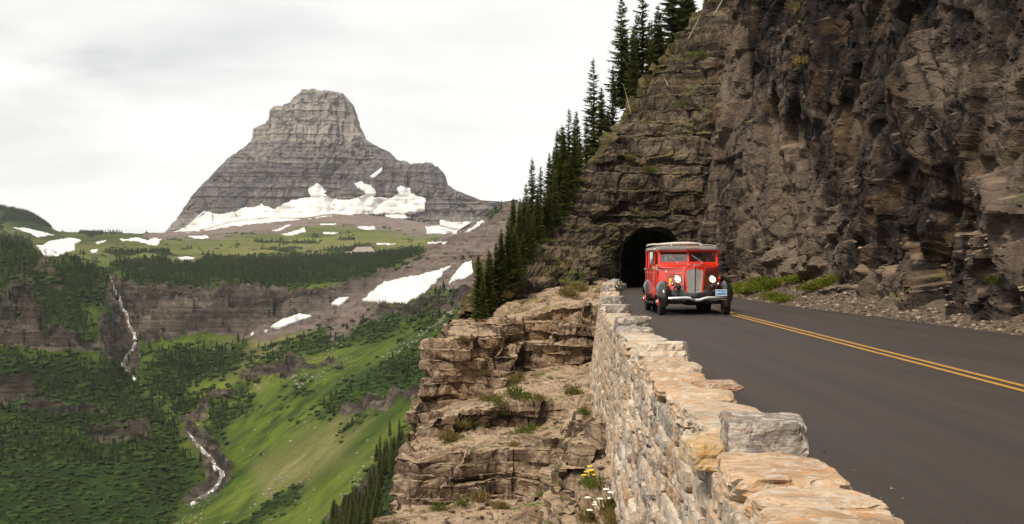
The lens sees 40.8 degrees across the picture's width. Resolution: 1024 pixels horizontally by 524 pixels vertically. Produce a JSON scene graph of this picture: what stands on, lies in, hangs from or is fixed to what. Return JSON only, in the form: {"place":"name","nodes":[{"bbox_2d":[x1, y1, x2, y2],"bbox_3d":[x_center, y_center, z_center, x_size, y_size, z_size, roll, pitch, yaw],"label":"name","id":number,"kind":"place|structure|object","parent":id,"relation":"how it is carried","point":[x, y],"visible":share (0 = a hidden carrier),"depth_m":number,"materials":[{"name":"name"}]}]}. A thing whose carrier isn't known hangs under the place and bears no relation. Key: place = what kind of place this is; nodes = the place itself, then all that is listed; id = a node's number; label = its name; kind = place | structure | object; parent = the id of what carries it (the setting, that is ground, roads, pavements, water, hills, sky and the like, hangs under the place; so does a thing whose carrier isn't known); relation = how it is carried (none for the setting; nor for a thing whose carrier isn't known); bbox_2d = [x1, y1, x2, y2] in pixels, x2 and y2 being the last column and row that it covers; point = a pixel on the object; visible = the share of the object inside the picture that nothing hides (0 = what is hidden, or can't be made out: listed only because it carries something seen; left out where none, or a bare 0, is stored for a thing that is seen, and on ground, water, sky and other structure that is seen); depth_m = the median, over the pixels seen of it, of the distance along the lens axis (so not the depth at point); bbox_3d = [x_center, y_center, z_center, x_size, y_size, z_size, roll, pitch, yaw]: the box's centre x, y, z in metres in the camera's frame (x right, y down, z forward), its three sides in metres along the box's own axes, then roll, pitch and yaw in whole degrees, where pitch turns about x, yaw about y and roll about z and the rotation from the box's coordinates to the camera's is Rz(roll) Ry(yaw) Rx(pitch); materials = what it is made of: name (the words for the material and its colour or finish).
{"place":"outdoors","nodes":[
{"label":"outdoors","id":0,"kind":"place"},
{"bbox_2d":[187,432,224,506],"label":"stream","id":1,"kind":"structure","parent":0,"point":[221,472],"depth_m":877.34,"materials":[{"name":"white liquid"}]},
{"bbox_2d":[0,199,522,523],"bbox_3d":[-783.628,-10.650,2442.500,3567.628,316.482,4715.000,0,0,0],"label":"valley terrain","id":2,"kind":"structure","parent":0,"point":[224,312],"depth_m":1051.85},
{"bbox_2d":[13,227,52,237],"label":"snow patch","id":3,"kind":"object","parent":2,"relation":"on","point":[36,233],"visible":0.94,"depth_m":2841.11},
{"bbox_2d":[36,237,80,256],"bbox_3d":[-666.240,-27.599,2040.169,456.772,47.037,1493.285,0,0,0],"label":"snow patch","id":4,"kind":"object","parent":2,"relation":"on","point":[58,247],"visible":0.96,"depth_m":2226.27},
{"bbox_2d":[109,274,136,380],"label":"waterfall","id":5,"kind":"structure","parent":2,"relation":"on","point":[131,329],"depth_m":1269.48,"materials":[{"name":"white liquid"}]},
{"bbox_2d":[120,237,161,245],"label":"snow patch","id":6,"kind":"object","parent":2,"relation":"on","point":[155,241],"visible":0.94,"depth_m":2775.07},
{"bbox_2d":[0,200,502,463],"bbox_3d":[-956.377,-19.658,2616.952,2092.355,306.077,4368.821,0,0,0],"label":"conifer forest","id":7,"kind":"object","parent":2,"relation":"on","point":[358,261],"visible":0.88,"depth_m":1235.72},
{"bbox_2d":[0,206,504,523],"bbox_3d":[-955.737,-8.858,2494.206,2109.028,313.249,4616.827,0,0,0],"label":"bushes","id":8,"kind":"object","parent":2,"relation":"on","point":[33,484],"visible":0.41,"depth_m":968.72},
{"bbox_2d":[271,313,311,328],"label":"snow patch","id":9,"kind":"object","parent":2,"relation":"on","point":[288,321],"visible":1,"depth_m":1247.09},
{"bbox_2d":[139,309,453,523],"bbox_3d":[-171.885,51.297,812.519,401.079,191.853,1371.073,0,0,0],"label":"shrubs","id":10,"kind":"object","parent":2,"relation":"on","point":[275,479],"visible":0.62,"depth_m":856.59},
{"bbox_2d":[332,296,348,306],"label":"snow patch","id":11,"kind":"object","parent":2,"relation":"on","point":[339,302],"visible":1,"depth_m":1297.10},
{"bbox_2d":[345,247,375,254],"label":"snow patch","id":12,"kind":"object","parent":2,"relation":"on","point":[363,249],"visible":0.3,"depth_m":2240.00,"materials":[{"name":"snow"}]},
{"bbox_2d":[360,503,372,523],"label":"conifer tree","id":13,"kind":"object","parent":2,"relation":"on","point":[367,516],"visible":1,"depth_m":342.92,"materials":[{"name":"green plant"}]},
{"bbox_2d":[370,496,380,520],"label":"conifer tree","id":14,"kind":"object","parent":2,"relation":"on","point":[375,510],"visible":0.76,"depth_m":349.05,"materials":[{"name":"green plant"}]},
{"bbox_2d":[372,480,382,506],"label":"conifer tree","id":15,"kind":"object","parent":2,"relation":"on","point":[378,494],"visible":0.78,"depth_m":381.91,"materials":[{"name":"green plant"}]},
{"bbox_2d":[363,266,450,303],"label":"snow patch","id":16,"kind":"object","parent":2,"relation":"on","point":[405,290],"visible":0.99,"depth_m":1226.37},
{"bbox_2d":[425,220,483,234],"bbox_3d":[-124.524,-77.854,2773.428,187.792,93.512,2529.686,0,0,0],"label":"snow patch","id":17,"kind":"object","parent":2,"relation":"on","point":[451,225],"visible":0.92,"depth_m":3346.78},
{"bbox_2d":[449,261,472,284],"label":"snow patch","id":18,"kind":"object","parent":2,"relation":"on","point":[464,270],"visible":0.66,"depth_m":1153.14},
{"bbox_2d":[164,89,400,232],"bbox_3d":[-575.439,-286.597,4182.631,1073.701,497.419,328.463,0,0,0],"label":"mountain","id":19,"kind":"structure","parent":0,"point":[301,143],"depth_m":4151.62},
{"bbox_2d":[182,181,425,232],"bbox_3d":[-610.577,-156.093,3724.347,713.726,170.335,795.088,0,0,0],"label":"snow patch","id":20,"kind":"object","parent":19,"relation":"on","point":[403,201],"visible":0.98,"depth_m":4059.37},
{"bbox_2d":[0,0,703,233],"label":"sky","id":21,"kind":"structure","parent":0,"point":[114,114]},
{"bbox_2d":[332,159,430,222],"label":"mountain buttress","id":22,"kind":"structure","parent":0,"point":[390,179],"depth_m":4079.64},
{"bbox_2d":[391,162,503,229],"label":"mountain shoulder","id":23,"kind":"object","parent":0,"point":[447,202],"visible":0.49,"depth_m":4060.53},
{"bbox_2d":[406,255,493,260],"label":"road","id":24,"kind":"structure","parent":0,"point":[450,257],"depth_m":1352.79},
{"bbox_2d":[372,278,612,523],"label":"rock ledges","id":25,"kind":"object","parent":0,"point":[542,313],"visible":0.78,"depth_m":47.40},
{"bbox_2d":[424,499,455,511],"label":"bush","id":26,"kind":"object","parent":25,"relation":"on","point":[437,508],"visible":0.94,"depth_m":39.02,"materials":[{"name":"green plant"}]},
{"bbox_2d":[437,429,468,441],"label":"bush","id":27,"kind":"object","parent":25,"relation":"on","point":[451,436],"visible":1,"depth_m":44.63,"materials":[{"name":"green plant"}]},
{"bbox_2d":[450,414,477,427],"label":"bush","id":28,"kind":"object","parent":25,"relation":"on","point":[464,422],"visible":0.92,"depth_m":47.36,"materials":[{"name":"green plant"}]},
{"bbox_2d":[461,486,493,503],"bbox_3d":[-0.961,6.864,40.680,0.774,0.431,1.115,0,0,27],"label":"bush","id":29,"kind":"object","parent":25,"relation":"on","point":[481,496],"visible":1,"depth_m":40.54,"materials":[{"name":"green plant"}]},
{"bbox_2d":[468,254,488,319],"bbox_3d":[-1.441,1.248,58.342,0.995,3.295,0.972,0,0,-14],"label":"conifer tree","id":30,"kind":"object","parent":25,"relation":"on","point":[475,300],"visible":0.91,"depth_m":58.28,"materials":[{"name":"green plant"}]},
{"bbox_2d":[475,277,489,320],"bbox_3d":[-1.250,1.751,58.126,0.716,2.371,0.699,0,0,-37],"label":"conifer tree","id":31,"kind":"object","parent":25,"relation":"on","point":[482,302],"visible":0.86,"depth_m":58.09,"materials":[{"name":"green plant"}]},
{"bbox_2d":[477,392,502,401],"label":"bush","id":32,"kind":"object","parent":25,"relation":"on","point":[484,397],"visible":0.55,"depth_m":49.61,"materials":[{"name":"green plant"}]},
{"bbox_2d":[483,250,499,308],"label":"conifer tree","id":33,"kind":"object","parent":25,"relation":"on","point":[489,256],"visible":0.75,"depth_m":72.45,"materials":[{"name":"green plant"}]},
{"bbox_2d":[486,394,509,406],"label":"bush","id":34,"kind":"object","parent":25,"relation":"on","point":[498,401],"visible":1,"depth_m":47.79,"materials":[{"name":"green plant"}]},
{"bbox_2d":[387,320,611,523],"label":"ledge rubble","id":35,"kind":"object","parent":25,"relation":"on","point":[572,502],"visible":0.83,"depth_m":41.29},
{"bbox_2d":[491,500,510,509],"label":"bush","id":36,"kind":"object","parent":25,"relation":"on","point":[501,505],"visible":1,"depth_m":38.54,"materials":[{"name":"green plant"}]},
{"bbox_2d":[495,247,511,304],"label":"conifer tree","id":37,"kind":"object","parent":25,"relation":"on","point":[503,282],"visible":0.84,"depth_m":73.13,"materials":[{"name":"green plant"}]},
{"bbox_2d":[498,381,524,397],"bbox_3d":[0.023,4.546,49.503,1.112,0.658,1.269,0,0,27],"label":"bush","id":38,"kind":"object","parent":25,"relation":"on","point":[512,392],"visible":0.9,"depth_m":49.38,"materials":[{"name":"green plant"}]},
{"bbox_2d":[505,372,528,383],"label":"bush","id":39,"kind":"object","parent":25,"relation":"on","point":[513,378],"visible":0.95,"depth_m":51.92,"materials":[{"name":"green plant"}]},
{"bbox_2d":[509,423,534,433],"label":"bush","id":40,"kind":"object","parent":25,"relation":"on","point":[522,430],"visible":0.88,"depth_m":45.33,"materials":[{"name":"green plant"}]},
{"bbox_2d":[508,388,537,401],"bbox_3d":[0.542,4.588,47.603,0.999,0.458,1.501,0,0,15],"label":"bush","id":41,"kind":"object","parent":25,"relation":"on","point":[526,395],"visible":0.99,"depth_m":47.54,"materials":[{"name":"green plant"}]},
{"bbox_2d":[552,285,579,296],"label":"bush","id":42,"kind":"object","parent":25,"relation":"on","point":[565,292],"visible":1,"depth_m":66.12,"materials":[{"name":"green plant"}]},
{"bbox_2d":[560,385,583,394],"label":"bush","id":43,"kind":"object","parent":25,"relation":"on","point":[572,390],"visible":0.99,"depth_m":48.05,"materials":[{"name":"green plant"}]},
{"bbox_2d":[566,280,588,291],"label":"bush","id":44,"kind":"object","parent":25,"relation":"on","point":[582,287],"visible":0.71,"depth_m":70.61,"materials":[{"name":"green plant"}]},
{"bbox_2d":[578,465,594,489],"bbox_3d":[1.204,3.179,20.317,0.472,0.323,0.710,0,0,19],"label":"flowering plant","id":45,"kind":"object","parent":25,"relation":"on","point":[590,470],"visible":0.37,"depth_m":20.31,"materials":[{"name":"yellow plant"}]},
{"bbox_2d":[577,496,597,523],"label":"flowering plant","id":46,"kind":"object","parent":25,"relation":"on","point":[590,517],"visible":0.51,"depth_m":19.38,"materials":[{"name":"green plant"}]},
{"bbox_2d":[578,470,608,491],"bbox_3d":[1.276,3.107,19.725,0.630,0.280,0.817,0,0,-21],"label":"bush","id":47,"kind":"object","parent":25,"relation":"on","point":[592,484],"visible":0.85,"depth_m":19.66,"materials":[{"name":"green plant"}]},
{"bbox_2d":[594,488,616,520],"bbox_3d":[1.383,3.254,18.538,0.526,0.411,0.758,0,0,0],"label":"flowering plant","id":48,"kind":"object","parent":25,"relation":"on","point":[611,502],"visible":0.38,"depth_m":18.53,"materials":[{"name":"green plant"}]},
{"bbox_2d":[598,504,617,523],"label":"grass tuft","id":49,"kind":"object","parent":25,"relation":"on","point":[609,518],"visible":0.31,"depth_m":17.77,"materials":[{"name":"green plant"}]},
{"bbox_2d":[589,279,903,523],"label":"stone wall","id":50,"kind":"structure","parent":25,"relation":"on","point":[688,442],"depth_m":11.35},
{"bbox_2d":[404,0,734,441],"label":"rock buttress","id":51,"kind":"object","parent":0,"point":[619,199],"visible":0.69,"depth_m":94.16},
{"bbox_2d":[483,256,495,314],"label":"conifer tree","id":52,"kind":"object","parent":51,"relation":"on","point":[487,280],"visible":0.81,"depth_m":72.03,"materials":[{"name":"green plant"}]},
{"bbox_2d":[492,243,503,303],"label":"conifer tree","id":53,"kind":"object","parent":51,"relation":"on","point":[496,261],"visible":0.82,"depth_m":73.03,"materials":[{"name":"green plant"}]},
{"bbox_2d":[494,228,509,290],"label":"conifer tree","id":54,"kind":"object","parent":51,"relation":"on","point":[501,241],"visible":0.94,"depth_m":73.34,"materials":[{"name":"green plant"}]},
{"bbox_2d":[504,220,514,276],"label":"conifer tree","id":55,"kind":"object","parent":51,"relation":"on","point":[507,235],"visible":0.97,"depth_m":73.84,"materials":[{"name":"green plant"}]},
{"bbox_2d":[505,201,516,239],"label":"conifer tree","id":56,"kind":"object","parent":51,"relation":"on","point":[513,212],"visible":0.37,"depth_m":80.21,"materials":[{"name":"green plant"}]},
{"bbox_2d":[507,230,525,289],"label":"conifer tree","id":57,"kind":"object","parent":51,"relation":"on","point":[514,257],"visible":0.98,"depth_m":73.79,"materials":[{"name":"green plant"}]},
{"bbox_2d":[513,205,529,263],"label":"conifer tree","id":58,"kind":"object","parent":51,"relation":"on","point":[519,218],"visible":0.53,"depth_m":79.22,"materials":[{"name":"green plant"}]},
{"bbox_2d":[519,198,526,244],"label":"conifer tree","id":59,"kind":"object","parent":51,"relation":"on","point":[523,208],"visible":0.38,"depth_m":81.51,"materials":[{"name":"green plant"}]},
{"bbox_2d":[519,235,529,278],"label":"conifer tree","id":60,"kind":"object","parent":51,"relation":"on","point":[523,252],"visible":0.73,"depth_m":75.64,"materials":[{"name":"green plant"}]},
{"bbox_2d":[525,222,532,266],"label":"conifer tree","id":61,"kind":"object","parent":51,"relation":"on","point":[527,236],"visible":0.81,"depth_m":79.39,"materials":[{"name":"green plant"}]},
{"bbox_2d":[523,205,537,261],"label":"conifer tree","id":62,"kind":"object","parent":51,"relation":"on","point":[528,219],"visible":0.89,"depth_m":79.70,"materials":[{"name":"green plant"}]},
{"bbox_2d":[527,158,542,227],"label":"conifer tree","id":63,"kind":"object","parent":51,"relation":"on","point":[532,190],"visible":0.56,"depth_m":87.24,"materials":[{"name":"green plant"}]},
{"bbox_2d":[532,186,546,242],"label":"conifer tree","id":64,"kind":"object","parent":51,"relation":"on","point":[538,219],"visible":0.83,"depth_m":86.04,"materials":[{"name":"green plant"}]},
{"bbox_2d":[537,167,544,216],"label":"conifer tree","id":65,"kind":"object","parent":51,"relation":"on","point":[540,185],"visible":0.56,"depth_m":88.06,"materials":[{"name":"green plant"}]},
{"bbox_2d":[541,193,550,238],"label":"conifer tree","id":66,"kind":"object","parent":51,"relation":"on","point":[545,210],"visible":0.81,"depth_m":87.11,"materials":[{"name":"green plant"}]},
{"bbox_2d":[541,153,558,207],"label":"conifer tree","id":67,"kind":"object","parent":51,"relation":"on","point":[548,182],"visible":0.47,"depth_m":90.15,"materials":[{"name":"green plant"}]},
{"bbox_2d":[546,186,553,235],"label":"conifer tree","id":68,"kind":"object","parent":51,"relation":"on","point":[549,201],"visible":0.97,"depth_m":87.47,"materials":[{"name":"green plant"}]},
{"bbox_2d":[552,131,560,180],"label":"conifer tree","id":69,"kind":"object","parent":51,"relation":"on","point":[556,149],"visible":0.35,"depth_m":95.23,"materials":[{"name":"green plant"}]},
{"bbox_2d":[550,171,563,225],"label":"conifer tree","id":70,"kind":"object","parent":51,"relation":"on","point":[555,205],"visible":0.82,"depth_m":88.98,"materials":[{"name":"green plant"}]},
{"bbox_2d":[555,130,571,195],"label":"conifer tree","id":71,"kind":"object","parent":51,"relation":"on","point":[562,132],"visible":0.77,"depth_m":91.50,"materials":[{"name":"green plant"}]},
{"bbox_2d":[556,136,573,198],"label":"conifer tree","id":72,"kind":"object","parent":51,"relation":"on","point":[565,157],"visible":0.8,"depth_m":91.42,"materials":[{"name":"green plant"}]},
{"bbox_2d":[557,160,574,212],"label":"conifer tree","id":73,"kind":"object","parent":51,"relation":"on","point":[565,187],"visible":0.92,"depth_m":90.72,"materials":[{"name":"green plant"}]},
{"bbox_2d":[561,108,575,175],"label":"conifer tree","id":74,"kind":"object","parent":51,"relation":"on","point":[569,138],"visible":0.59,"depth_m":93.14,"materials":[{"name":"green plant"}]},
{"bbox_2d":[567,156,576,202],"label":"conifer tree","id":75,"kind":"object","parent":51,"relation":"on","point":[572,176],"visible":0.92,"depth_m":91.54,"materials":[{"name":"green plant"}]},
{"bbox_2d":[567,128,581,177],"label":"conifer tree","id":76,"kind":"object","parent":51,"relation":"on","point":[574,149],"visible":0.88,"depth_m":92.85,"materials":[{"name":"green plant"}]},
{"bbox_2d":[571,112,584,165],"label":"conifer tree","id":77,"kind":"object","parent":51,"relation":"on","point":[576,123],"visible":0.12,"depth_m":102.14,"materials":[{"name":"green plant"}]},
{"bbox_2d":[575,140,585,168],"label":"conifer tree","id":78,"kind":"object","parent":51,"relation":"on","point":[580,158],"visible":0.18,"depth_m":98.94,"materials":[{"name":"green plant"}]},
{"bbox_2d":[581,120,594,167],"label":"conifer tree","id":79,"kind":"object","parent":51,"relation":"on","point":[586,157],"visible":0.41,"depth_m":100.93,"materials":[{"name":"green plant"}]},
{"bbox_2d":[581,60,605,160],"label":"conifer tree","id":80,"kind":"object","parent":51,"relation":"on","point":[591,111],"visible":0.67,"depth_m":103.90,"materials":[{"name":"green plant"}]},
{"bbox_2d":[589,86,610,155],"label":"conifer tree","id":81,"kind":"object","parent":51,"relation":"on","point":[601,128],"visible":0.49,"depth_m":102.87,"materials":[{"name":"green plant"}]},
{"bbox_2d":[606,63,621,130],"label":"conifer tree","id":82,"kind":"object","parent":51,"relation":"on","point":[613,110],"visible":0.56,"depth_m":104.94,"materials":[{"name":"green plant"}]},
{"bbox_2d":[604,0,637,110],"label":"conifer tree","id":83,"kind":"object","parent":51,"relation":"on","point":[622,42],"visible":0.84,"depth_m":107.89,"materials":[{"name":"green plant"}]},
{"bbox_2d":[619,29,641,114],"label":"conifer tree","id":84,"kind":"object","parent":51,"relation":"on","point":[633,76],"visible":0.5,"depth_m":105.93,"materials":[{"name":"green plant"}]},
{"bbox_2d":[625,0,660,94],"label":"conifer tree","id":85,"kind":"object","parent":51,"relation":"on","point":[642,42],"visible":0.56,"depth_m":108.87,"materials":[{"name":"green plant"}]},
{"bbox_2d":[617,226,679,286],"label":"tunnel","id":86,"kind":"structure","parent":51,"relation":"on","point":[633,260],"depth_m":105.31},
{"bbox_2d":[645,22,656,74],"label":"conifer tree","id":87,"kind":"object","parent":51,"relation":"on","point":[651,57],"visible":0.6,"depth_m":106.94,"materials":[{"name":"green plant"}]},
{"bbox_2d":[644,6,669,71],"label":"conifer tree","id":88,"kind":"object","parent":51,"relation":"on","point":[658,34],"visible":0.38,"depth_m":110.86,"materials":[{"name":"green plant"}]},
{"bbox_2d":[655,0,689,53],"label":"conifer tree","id":89,"kind":"object","parent":51,"relation":"on","point":[674,24],"visible":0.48,"depth_m":111.71,"materials":[{"name":"green plant"}]},
{"bbox_2d":[677,0,698,31],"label":"conifer tree","id":90,"kind":"object","parent":51,"relation":"on","point":[688,5],"visible":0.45,"depth_m":112.78,"materials":[{"name":"green plant"}]},
{"bbox_2d":[756,275,782,285],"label":"verge plant","id":91,"kind":"object","parent":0,"point":[773,281],"visible":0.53,"depth_m":64.25,"materials":[{"name":"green plant"}]},
{"bbox_2d":[754,289,785,298],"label":"verge plant","id":92,"kind":"object","parent":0,"point":[767,294],"visible":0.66,"depth_m":60.17,"materials":[{"name":"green plant"}]},
{"bbox_2d":[766,293,797,302],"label":"verge plant","id":93,"kind":"object","parent":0,"point":[780,298],"visible":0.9,"depth_m":57.06,"materials":[{"name":"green plant"}]},
{"bbox_2d":[791,282,819,290],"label":"verge plant","id":94,"kind":"object","parent":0,"point":[806,288],"visible":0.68,"depth_m":56.35,"materials":[{"name":"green plant"}]},
{"bbox_2d":[618,284,1023,523],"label":"road","id":95,"kind":"structure","parent":0,"point":[929,445],"depth_m":17.99,"materials":[{"name":"asphalt"}]},
{"bbox_2d":[643,242,732,314],"bbox_3d":[5.962,0.510,47.665,2.705,2.425,7.170,0,0,0],"label":"vintage bus","id":96,"kind":"object","parent":95,"relation":"on","point":[689,279],"visible":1,"depth_m":45.71,"materials":[{"name":"red paint"}]},
{"bbox_2d":[711,308,1023,391],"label":"line","id":97,"kind":"object","parent":95,"relation":"on","point":[1011,387],"visible":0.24,"depth_m":24.05,"materials":[{"name":"yellow paint"}]},
{"bbox_2d":[711,306,1023,386],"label":"line","id":98,"kind":"object","parent":95,"relation":"on","point":[892,352],"visible":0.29,"depth_m":24.94,"materials":[{"name":"yellow paint"}]},
{"bbox_2d":[811,276,839,283],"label":"verge plant","id":99,"kind":"object","parent":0,"point":[828,280],"visible":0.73,"depth_m":55.77,"materials":[{"name":"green plant"}]},
{"bbox_2d":[697,0,1023,321],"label":"cliff","id":100,"kind":"structure","parent":0,"point":[888,135],"depth_m":50.59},
{"bbox_2d":[784,0,800,12],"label":"bush","id":101,"kind":"object","parent":100,"relation":"on","point":[794,5],"visible":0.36,"depth_m":66.01,"materials":[{"name":"green plant"}]},
{"bbox_2d":[790,53,810,65],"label":"bush","id":102,"kind":"object","parent":100,"relation":"on","point":[801,60],"visible":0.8,"depth_m":62.33,"materials":[{"name":"green plant"}]},
{"bbox_2d":[982,272,1002,285],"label":"bush","id":103,"kind":"object","parent":100,"relation":"on","point":[993,281],"visible":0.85,"depth_m":37.10,"materials":[{"name":"green plant"}]},
{"bbox_2d":[737,275,1023,335],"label":"shoulder","id":104,"kind":"object","parent":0,"point":[939,305],"visible":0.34,"depth_m":46.73},
{"bbox_2d":[741,278,780,290],"bbox_3d":[11.978,1.034,65.009,2.651,0.644,3.169,0,0,-20],"label":"verge plant","id":105,"kind":"object","parent":104,"relation":"on","point":[761,286],"visible":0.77,"depth_m":64.56,"materials":[{"name":"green plant"}]},
{"bbox_2d":[777,274,804,282],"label":"verge plant","id":106,"kind":"object","parent":104,"relation":"on","point":[790,280],"visible":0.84,"depth_m":61.65,"materials":[{"name":"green plant"}]},
{"bbox_2d":[799,277,836,287],"bbox_3d":[12.911,0.822,56.175,2.208,0.482,2.173,0,0,-13],"label":"verge plant","id":107,"kind":"object","parent":104,"relation":"on","point":[821,285],"visible":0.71,"depth_m":55.92,"materials":[{"name":"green plant"}]},
{"bbox_2d":[704,237,1023,335],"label":"loose stones","id":108,"kind":"object","parent":104,"relation":"on","point":[916,313],"visible":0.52,"depth_m":45.02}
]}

